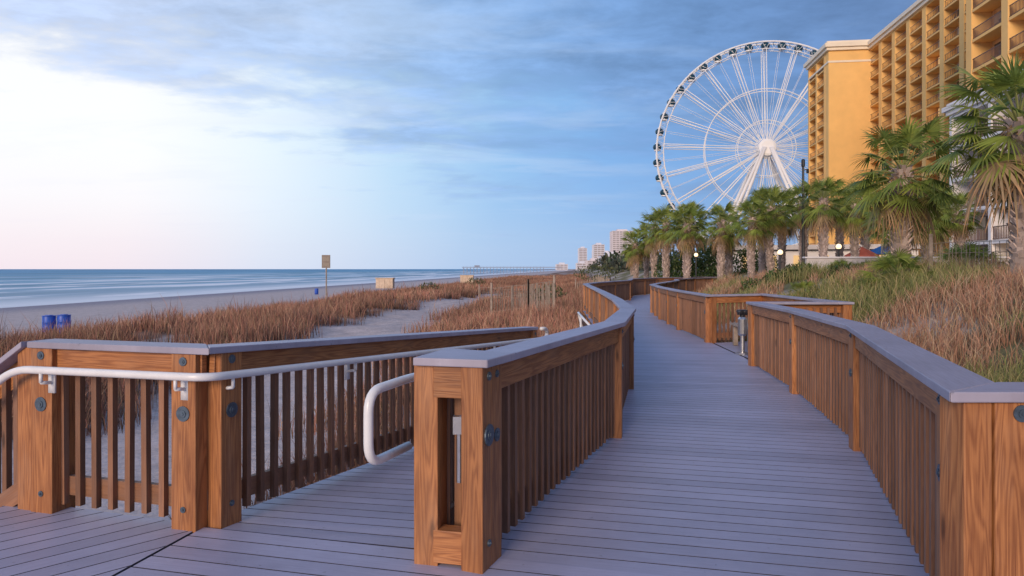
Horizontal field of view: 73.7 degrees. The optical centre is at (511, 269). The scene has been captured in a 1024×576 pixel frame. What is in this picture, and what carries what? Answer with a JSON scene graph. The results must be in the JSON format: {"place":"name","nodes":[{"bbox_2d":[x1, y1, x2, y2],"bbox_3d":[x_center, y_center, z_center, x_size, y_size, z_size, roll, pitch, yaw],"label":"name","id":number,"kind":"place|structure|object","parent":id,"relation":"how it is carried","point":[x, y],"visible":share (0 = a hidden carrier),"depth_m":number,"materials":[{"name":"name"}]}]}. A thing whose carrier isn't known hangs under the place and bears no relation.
{"place":"outdoors","nodes":[
{"label":"outdoors","id":0,"kind":"place"},
{"bbox_2d":[0,269,558,307],"bbox_3d":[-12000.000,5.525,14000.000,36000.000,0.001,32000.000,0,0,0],"label":"ocean water","id":1,"kind":"structure","parent":0,"point":[26,287],"depth_m":329.60,"materials":[{"name":"blue liquid"}]},
{"bbox_2d":[462,265,561,273],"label":"fishing pier","id":2,"kind":"structure","parent":1,"relation":"in","point":[503,267],"depth_m":821.12,"materials":[{"name":"wood"}]},
{"bbox_2d":[0,0,916,268],"label":"sky","id":3,"kind":"structure","parent":0,"point":[135,134],"materials":[{"name":"blue"}]},
{"bbox_2d":[0,269,1023,520],"bbox_3d":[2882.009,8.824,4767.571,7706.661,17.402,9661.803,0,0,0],"label":"ground","id":4,"kind":"structure","parent":0,"point":[390,321],"depth_m":28.76,"materials":[{"name":"beige sand"}]},
{"bbox_2d":[42,315,56,331],"bbox_3d":[-25.900,3.098,38.200,0.700,1.060,0.700,0,0,0],"label":"blue trash barrel","id":5,"kind":"object","parent":4,"relation":"on","point":[46,320],"visible":0.72,"depth_m":37.93,"materials":[{"name":"plastic"}]},
{"bbox_2d":[57,314,70,330],"bbox_3d":[-25.200,3.073,38.400,0.700,1.060,0.700,0,0,0],"label":"blue trash barrel","id":6,"kind":"object","parent":4,"relation":"on","point":[60,317],"visible":0.6,"depth_m":38.13,"materials":[{"name":"plastic"}]},
{"bbox_2d":[0,273,592,519],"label":"dune grass","id":7,"kind":"structure","parent":4,"relation":"on","point":[276,320],"depth_m":26.55,"materials":[{"name":"brown plant"}]},
{"bbox_2d":[207,446,413,548],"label":"access ramp","id":8,"kind":"structure","parent":4,"relation":"on","point":[369,504],"depth_m":4.41,"materials":[{"name":"grey wood"}]},
{"bbox_2d":[443,398,454,524],"bbox_3d":[0.328,1.320,6.517,0.154,1.590,6.109,0,0,15],"label":"ramp railing","id":9,"kind":"object","parent":8,"relation":"on","point":[452,468],"depth_m":3.79,"materials":[{"name":"brown wood"}]},
{"bbox_2d":[363,373,413,464],"bbox_3d":[0.133,0.832,6.382,0.148,0.479,6.122,0,0,16],"label":"white handrail","id":10,"kind":"object","parent":9,"relation":"attached to","point":[374,392],"visible":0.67,"depth_m":3.50,"materials":[{"name":"white metal"}]},
{"bbox_2d":[322,255,329,300],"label":"beach sign","id":11,"kind":"object","parent":4,"relation":"on","point":[326,261],"visible":0.94,"depth_m":49.90,"materials":[{"name":"brown wood"}]},
{"bbox_2d":[375,278,394,287],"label":"beach storage box","id":12,"kind":"object","parent":4,"relation":"on","point":[389,282],"visible":0.95,"depth_m":76.40,"materials":[{"name":"beige wood"}]},
{"bbox_2d":[0,294,928,575],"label":"wooden boardwalk","id":13,"kind":"structure","parent":4,"relation":"on","point":[718,460],"depth_m":4.18,"materials":[{"name":"grey wood"}]},
{"bbox_2d":[27,326,537,532],"bbox_3d":[-1.348,1.283,6.869,1.368,1.665,6.040,0,0,21],"label":"ramp railing","id":14,"kind":"object","parent":13,"relation":"on","point":[216,484],"visible":0.77,"depth_m":4.27,"materials":[{"name":"brown wood"}]},
{"bbox_2d":[0,327,548,399],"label":"white handrail","id":15,"kind":"object","parent":14,"relation":"attached to","point":[175,377],"visible":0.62,"depth_m":4.15,"materials":[{"name":"white metal"}]},
{"bbox_2d":[413,348,514,573],"bbox_3d":[-0.248,1.089,3.624,0.441,1.273,0.439,0,0,22],"label":"railing end frame","id":16,"kind":"object","parent":13,"relation":"on","point":[462,377],"visible":1,"depth_m":3.49,"materials":[{"name":"brown wood"}]},
{"bbox_2d":[485,277,714,564],"bbox_3d":[8.401,1.176,32.070,10.326,1.439,58.732,0,0,27],"label":"boardwalk railing","id":17,"kind":"object","parent":13,"relation":"on","point":[558,399],"visible":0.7,"depth_m":4.74,"materials":[{"name":"brown wood"}]},
{"bbox_2d":[735,309,747,354],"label":"coin operated binoculars","id":18,"kind":"object","parent":13,"relation":"on","point":[742,325],"visible":0.99,"depth_m":13.04,"materials":[{"name":"metal"}]},
{"bbox_2d":[650,277,838,343],"bbox_3d":[12.207,1.224,34.705,9.480,1.342,47.202,0,0,27],"label":"boardwalk railing","id":19,"kind":"object","parent":13,"relation":"on","point":[679,304],"visible":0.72,"depth_m":16.38,"materials":[{"name":"brown wood"}]},
{"bbox_2d":[746,301,1023,575],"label":"boardwalk railing","id":20,"kind":"object","parent":13,"relation":"on","point":[937,441],"visible":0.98,"depth_m":3.46,"materials":[{"name":"brown wood"}]},
{"bbox_2d":[460,275,473,282],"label":"beach storage box","id":21,"kind":"object","parent":4,"relation":"on","point":[463,278],"visible":0.66,"depth_m":99.40,"materials":[{"name":"beige wood"}]},
{"bbox_2d":[479,284,529,302],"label":"sand fence","id":22,"kind":"object","parent":4,"relation":"on","point":[494,293],"visible":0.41,"depth_m":51.45,"materials":[{"name":"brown wood"}]},
{"bbox_2d":[418,264,617,300],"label":"dune shrub","id":23,"kind":"object","parent":4,"relation":"on","point":[556,291],"visible":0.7,"depth_m":75.71,"materials":[{"name":"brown plant"}]},
{"bbox_2d":[490,275,554,313],"bbox_3d":[0.609,1.424,28.970,3.704,2.352,0.702,0,0,44],"label":"sand fence","id":24,"kind":"object","parent":4,"relation":"on","point":[532,286],"visible":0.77,"depth_m":29.18,"materials":[{"name":"brown wood"}]},
{"bbox_2d":[511,286,546,306],"bbox_3d":[1.001,1.895,35.752,2.596,2.014,0.099,0,0,-37],"label":"sand fence","id":25,"kind":"object","parent":4,"relation":"on","point":[521,299],"visible":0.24,"depth_m":35.40,"materials":[{"name":"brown wood"}]},
{"bbox_2d":[555,263,567,269],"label":"distant hotel","id":26,"kind":"structure","parent":4,"relation":"on","point":[564,266],"depth_m":1091.60,"materials":[{"name":"beige concrete"}]},
{"bbox_2d":[576,261,584,270],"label":"distant hotel","id":27,"kind":"structure","parent":4,"relation":"on","point":[580,264],"depth_m":893.60,"materials":[{"name":"beige concrete"}]},
{"bbox_2d":[578,247,586,262],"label":"distant hotel","id":28,"kind":"structure","parent":4,"relation":"on","point":[582,253],"depth_m":1230.60,"materials":[{"name":"beige concrete"}]},
{"bbox_2d":[577,312,590,326],"bbox_3d":[1.403,1.704,13.259,0.189,1.643,2.130,0,0,1],"label":"white handrail","id":29,"kind":"object","parent":4,"relation":"on","point":[580,317],"visible":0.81,"depth_m":13.18,"materials":[{"name":"white metal"}]},
{"bbox_2d":[585,258,596,267],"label":"distant hotel","id":30,"kind":"structure","parent":4,"relation":"on","point":[590,261],"depth_m":851.60,"materials":[{"name":"beige concrete"}]},
{"bbox_2d":[575,275,610,287],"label":"sand fence","id":31,"kind":"object","parent":4,"relation":"on","point":[600,279],"visible":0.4,"depth_m":63.96,"materials":[{"name":"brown wood"}]},
{"bbox_2d":[592,243,604,257],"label":"distant hotel","id":32,"kind":"structure","parent":4,"relation":"on","point":[598,249],"depth_m":1049.60,"materials":[{"name":"beige concrete"}]},
{"bbox_2d":[598,252,613,264],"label":"distant hotel","id":33,"kind":"structure","parent":4,"relation":"on","point":[608,253],"depth_m":416.50,"materials":[{"name":"beige concrete"}]},
{"bbox_2d":[611,229,633,253],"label":"distant hotel","id":34,"kind":"structure","parent":4,"relation":"on","point":[616,241],"depth_m":997.60,"materials":[{"name":"beige concrete"}]},
{"bbox_2d":[621,245,641,275],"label":"palm tree","id":35,"kind":"object","parent":4,"relation":"on","point":[630,268],"visible":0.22,"depth_m":103.78,"materials":[{"name":"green plant"}]},
{"bbox_2d":[620,230,649,277],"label":"palm tree","id":36,"kind":"object","parent":4,"relation":"on","point":[634,254],"visible":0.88,"depth_m":61.85,"materials":[{"name":"green plant"}]},
{"bbox_2d":[627,224,660,277],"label":"palm tree","id":37,"kind":"object","parent":4,"relation":"on","point":[646,265],"visible":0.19,"depth_m":66.83,"materials":[{"name":"green plant"}]},
{"bbox_2d":[587,234,716,272],"bbox_3d":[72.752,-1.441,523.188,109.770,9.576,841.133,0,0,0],"label":"distant trees","id":38,"kind":"object","parent":4,"relation":"on","point":[616,262],"visible":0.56,"depth_m":140.66,"materials":[{"name":"green plant"}]},
{"bbox_2d":[634,210,672,277],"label":"palm tree","id":39,"kind":"object","parent":4,"relation":"on","point":[649,247],"visible":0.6,"depth_m":59.80,"materials":[{"name":"green plant"}]},
{"bbox_2d":[645,202,683,281],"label":"palm tree","id":40,"kind":"object","parent":4,"relation":"on","point":[662,239],"visible":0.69,"depth_m":52.85,"materials":[{"name":"green plant"}]},
{"bbox_2d":[663,204,708,277],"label":"palm tree","id":41,"kind":"object","parent":4,"relation":"on","point":[686,241],"visible":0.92,"depth_m":47.75,"materials":[{"name":"green plant"}]},
{"bbox_2d":[672,200,711,275],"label":"palm tree","id":42,"kind":"object","parent":4,"relation":"on","point":[698,206],"visible":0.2,"depth_m":55.69,"materials":[{"name":"green plant"}]},
{"bbox_2d":[694,253,697,277],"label":"globe lamp","id":43,"kind":"object","parent":4,"relation":"on","point":[695,254],"visible":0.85,"depth_m":44.47,"materials":[{"name":"black metal"}]},
{"bbox_2d":[696,200,741,279],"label":"palm tree","id":44,"kind":"object","parent":4,"relation":"on","point":[722,240],"visible":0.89,"depth_m":44.82,"materials":[{"name":"green plant"}]},
{"bbox_2d":[653,243,792,280],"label":"hedge","id":45,"kind":"object","parent":4,"relation":"on","point":[711,268],"visible":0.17,"depth_m":54.22,"materials":[{"name":"green plant"}]},
{"bbox_2d":[704,214,747,275],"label":"palm tree","id":46,"kind":"object","parent":4,"relation":"on","point":[729,264],"visible":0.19,"depth_m":48.74,"materials":[{"name":"green plant"}]},
{"bbox_2d":[653,40,818,259],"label":"ferris wheel","id":47,"kind":"object","parent":4,"relation":"on","point":[766,148],"visible":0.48,"depth_m":173.62,"materials":[{"name":"white metal"}]},
{"bbox_2d":[727,194,776,281],"bbox_3d":[12.318,-1.353,34.961,2.962,4.832,2.574,0,0,-12],"label":"palm tree","id":48,"kind":"object","parent":4,"relation":"on","point":[750,235],"visible":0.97,"depth_m":34.75,"materials":[{"name":"green plant"}]},
{"bbox_2d":[739,185,783,272],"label":"palm tree","id":49,"kind":"object","parent":4,"relation":"on","point":[761,259],"visible":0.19,"depth_m":40.77,"materials":[{"name":"green plant"}]},
{"bbox_2d":[752,184,800,273],"bbox_3d":[13.754,-1.939,35.885,2.804,5.157,2.871,0,0,35],"label":"palm tree","id":50,"kind":"object","parent":4,"relation":"on","point":[774,194],"visible":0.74,"depth_m":35.81,"materials":[{"name":"green plant"}]},
{"bbox_2d":[777,250,782,269],"bbox_3d":[13.200,-0.295,33.600,0.260,1.319,0.260,0,0,0],"label":"globe lamp","id":51,"kind":"object","parent":4,"relation":"on","point":[780,252],"visible":0.81,"depth_m":33.56,"materials":[{"name":"white metal"}]},
{"bbox_2d":[767,188,801,270],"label":"palm tree","id":52,"kind":"object","parent":4,"relation":"on","point":[782,243],"visible":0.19,"depth_m":42.71,"materials":[{"name":"green plant"}]},
{"bbox_2d":[787,280,815,294],"bbox_3d":[8.951,0.952,20.998,1.122,1.396,1.148,0,0,-27],"label":"palmetto shrub","id":53,"kind":"object","parent":4,"relation":"on","point":[798,285],"visible":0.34,"depth_m":20.86,"materials":[{"name":"green plant"}]},
{"bbox_2d":[801,159,808,262],"bbox_3d":[14.573,-2.608,34.000,0.394,5.733,0.260,0,0,0],"label":"street lamp","id":54,"kind":"object","parent":4,"relation":"on","point":[803,226],"visible":0.69,"depth_m":33.95,"materials":[{"name":"black metal"}]},
{"bbox_2d":[778,181,832,263],"bbox_3d":[16.273,-2.157,37.980,2.948,5.476,3.353,0,0,-43],"label":"palm tree","id":55,"kind":"object","parent":4,"relation":"on","point":[795,218],"visible":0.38,"depth_m":37.84,"materials":[{"name":"green plant"}]},
{"bbox_2d":[795,174,856,256],"bbox_3d":[14.495,-1.952,32.049,2.709,5.026,2.790,0,0,-9],"label":"palm tree","id":56,"kind":"object","parent":4,"relation":"on","point":[823,221],"visible":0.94,"depth_m":31.81,"materials":[{"name":"green plant"}]},
{"bbox_2d":[732,244,920,271],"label":"pool pavilion","id":57,"kind":"structure","parent":4,"relation":"on","point":[792,254],"depth_m":58.56,"materials":[{"name":"white paint"}]},
{"bbox_2d":[743,255,880,268],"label":"windows","id":58,"kind":"structure","parent":57,"relation":"in","point":[796,257],"depth_m":58.76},
{"bbox_2d":[813,187,856,256],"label":"palm tree","id":59,"kind":"object","parent":4,"relation":"on","point":[839,237],"visible":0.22,"depth_m":40.91,"materials":[{"name":"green plant"}]},
{"bbox_2d":[823,258,851,271],"bbox_3d":[13.006,0.512,26.974,1.871,1.969,1.626,0,0,0],"label":"palmetto shrub","id":60,"kind":"object","parent":4,"relation":"on","point":[843,261],"visible":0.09,"depth_m":26.90,"materials":[{"name":"green plant"}]},
{"bbox_2d":[836,244,841,256],"bbox_3d":[15.600,-0.462,32.600,0.260,1.486,0.260,0,0,0],"label":"globe lamp","id":61,"kind":"object","parent":4,"relation":"on","point":[838,246],"visible":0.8,"depth_m":32.54,"materials":[{"name":"white glass"}]},
{"bbox_2d":[828,180,877,256],"bbox_3d":[16.891,-1.933,33.456,3.118,4.892,2.710,0,0,25],"label":"palm tree","id":62,"kind":"object","parent":4,"relation":"on","point":[854,223],"visible":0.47,"depth_m":33.29,"materials":[{"name":"green plant"}]},
{"bbox_2d":[692,249,1023,381],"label":"dune grass","id":63,"kind":"structure","parent":4,"relation":"on","point":[972,282],"depth_m":13.81,"materials":[{"name":"plant"}]},
{"bbox_2d":[739,261,979,291],"bbox_3d":[16.580,0.509,28.967,10.416,1.818,13.675,0,0,40],"label":"shrub row","id":64,"kind":"object","parent":4,"relation":"on","point":[794,267],"visible":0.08,"depth_m":27.11,"materials":[{"name":"green plant"}]},
{"bbox_2d":[844,245,879,256],"bbox_3d":[17.400,-0.478,34.000,1.571,1.450,1.571,0,0,-22],"label":"patio umbrella","id":65,"kind":"object","parent":4,"relation":"on","point":[864,252],"visible":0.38,"depth_m":33.47,"materials":[{"name":"red fabric"}]},
{"bbox_2d":[846,257,877,273],"bbox_3d":[12.473,0.535,23.997,1.602,1.995,1.640,0,0,-27],"label":"palmetto shrub","id":66,"kind":"object","parent":4,"relation":"on","point":[866,261],"visible":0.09,"depth_m":23.85,"materials":[{"name":"green plant"}]},
{"bbox_2d":[840,180,885,249],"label":"palm tree","id":67,"kind":"object","parent":4,"relation":"on","point":[865,245],"visible":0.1,"depth_m":35.82,"materials":[{"name":"green plant"}]},
{"bbox_2d":[874,246,911,254],"bbox_3d":[19.200,-0.530,34.600,1.755,1.650,1.755,0,0,-22],"label":"patio umbrella","id":68,"kind":"object","parent":4,"relation":"on","point":[879,251],"visible":0.06,"depth_m":34.36,"materials":[{"name":"blue fabric"}]},
{"bbox_2d":[854,247,937,300],"bbox_3d":[9.707,0.620,17.168,2.245,2.363,1.951,0,0,0],"label":"palmetto shrub","id":69,"kind":"object","parent":4,"relation":"on","point":[891,261],"visible":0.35,"depth_m":17.06,"materials":[{"name":"green plant"}]},
{"bbox_2d":[857,194,938,257],"bbox_3d":[14.455,-1.229,25.538,2.949,3.681,2.593,0,0,-3],"label":"palm tree","id":70,"kind":"object","parent":4,"relation":"on","point":[885,245],"visible":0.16,"depth_m":25.45,"materials":[{"name":"green plant"}]},
{"bbox_2d":[805,258,1005,266],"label":"wall","id":71,"kind":"structure","parent":4,"relation":"on","point":[822,260],"depth_m":31.41,"materials":[{"name":"concrete"}]},
{"bbox_2d":[802,256,1010,257],"bbox_3d":[18.800,-0.535,31.300,10.617,0.070,0.360,0,0,3],"label":"coping","id":72,"kind":"object","parent":71,"relation":"on","point":[869,257],"visible":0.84,"depth_m":31.30,"materials":[{"name":"white paint"}]},
{"bbox_2d":[841,114,972,275],"bbox_3d":[10.443,-1.781,17.993,3.151,4.620,3.226,0,0,-27],"label":"palm tree","id":73,"kind":"object","parent":4,"relation":"on","point":[900,211],"visible":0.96,"depth_m":17.69,"materials":[{"name":"green plant"}]},
{"bbox_2d":[803,0,1023,256],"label":"orange hotel tower","id":74,"kind":"structure","parent":4,"relation":"on","point":[893,73],"depth_m":125.37,"materials":[{"name":"paint"}]},
{"bbox_2d":[921,7,958,256],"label":"glass doors","id":75,"kind":"structure","parent":74,"relation":"in","point":[938,7],"depth_m":112.93,"materials":[{"name":"brown glass"}]},
{"bbox_2d":[994,10,1000,55],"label":"glass doors","id":76,"kind":"structure","parent":74,"relation":"in","point":[1000,10],"depth_m":66.08,"materials":[{"name":"brown glass"}]},
{"bbox_2d":[912,182,956,256],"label":"palm tree","id":77,"kind":"object","parent":4,"relation":"on","point":[940,208],"visible":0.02,"depth_m":35.68,"materials":[{"name":"green plant"}]},
{"bbox_2d":[913,186,960,260],"bbox_3d":[17.699,-1.540,28.940,2.709,4.288,2.790,0,0,-3],"label":"palm tree","id":78,"kind":"object","parent":4,"relation":"on","point":[924,245],"visible":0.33,"depth_m":28.59,"materials":[{"name":"green plant"}]},
{"bbox_2d":[932,190,983,249],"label":"palm tree","id":79,"kind":"object","parent":4,"relation":"on","point":[959,232],"visible":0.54,"depth_m":32.74,"materials":[{"name":"green plant"}]},
{"bbox_2d":[933,239,999,268],"bbox_3d":[13.608,0.416,20.465,2.495,2.626,2.168,0,0,0],"label":"palmetto shrub","id":80,"kind":"object","parent":4,"relation":"on","point":[956,250],"visible":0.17,"depth_m":20.20,"materials":[{"name":"green plant"}]},
{"bbox_2d":[929,234,1009,276],"bbox_3d":[13.341,-0.156,16.444,5.668,1.506,0.427,0,0,21],"label":"fence","id":81,"kind":"object","parent":4,"relation":"on","point":[931,243],"visible":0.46,"depth_m":17.27,"materials":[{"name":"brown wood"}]},
{"bbox_2d":[917,49,1023,275],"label":"palm tree","id":82,"kind":"object","parent":4,"relation":"on","point":[999,178],"visible":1,"depth_m":14.11,"materials":[{"name":"green plant"}]},
{"bbox_2d":[954,248,1004,263],"bbox_3d":[14.687,0.577,21.509,2.032,2.611,2.092,0,0,-40],"label":"palmetto shrub","id":83,"kind":"object","parent":4,"relation":"on","point":[997,256],"visible":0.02,"depth_m":21.01,"materials":[{"name":"green plant"}]},
{"bbox_2d":[949,90,1023,255],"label":"piers and slabs","id":84,"kind":"object","parent":4,"relation":"on","point":[990,232],"visible":0.15,"depth_m":54.41,"materials":[{"name":"white paint"}]},
{"bbox_2d":[954,108,1023,240],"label":"balcony railings","id":85,"kind":"object","parent":84,"relation":"on","point":[984,204],"visible":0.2,"depth_m":55.09,"materials":[{"name":"white metal"}]},
{"bbox_2d":[977,101,1021,248],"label":"wall","id":86,"kind":"structure","parent":4,"relation":"on","point":[985,214],"depth_m":59.15,"materials":[{"name":"paint"}]},
{"bbox_2d":[942,69,1022,115],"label":"cornice","id":87,"kind":"structure","parent":86,"relation":"on","point":[956,110],"depth_m":58.21,"materials":[{"name":"white paint"}]},
{"bbox_2d":[980,117,987,255],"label":"glass doors","id":88,"kind":"structure","parent":86,"relation":"attached to","point":[982,192],"depth_m":58.19,"materials":[{"name":"glass"}]},
{"bbox_2d":[980,109,1023,240],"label":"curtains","id":89,"kind":"object","parent":88,"relation":"attached to","point":[983,220],"visible":0.24,"depth_m":58.45,"materials":[{"name":"fabric"}]},
{"bbox_2d":[729,323,747,350],"bbox_3d":[4.998,1.178,13.598,0.684,0.922,2.642,0,0,4],"label":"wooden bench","id":90,"kind":"object","parent":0,"point":[735,333],"visible":0.12,"depth_m":14.65,"materials":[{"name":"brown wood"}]},
{"bbox_3d":[-4.140,2.225,3.288,1.861,1.242,2.425,0,0,0],"label":"beach stairs","id":91,"kind":"object","parent":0,"visible":0},
{"bbox_2d":[0,339,46,510],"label":"stair railing","id":92,"kind":"object","parent":91,"relation":"on","point":[18,492],"visible":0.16,"depth_m":4.37,"materials":[{"name":"brown wood"}]}
]}

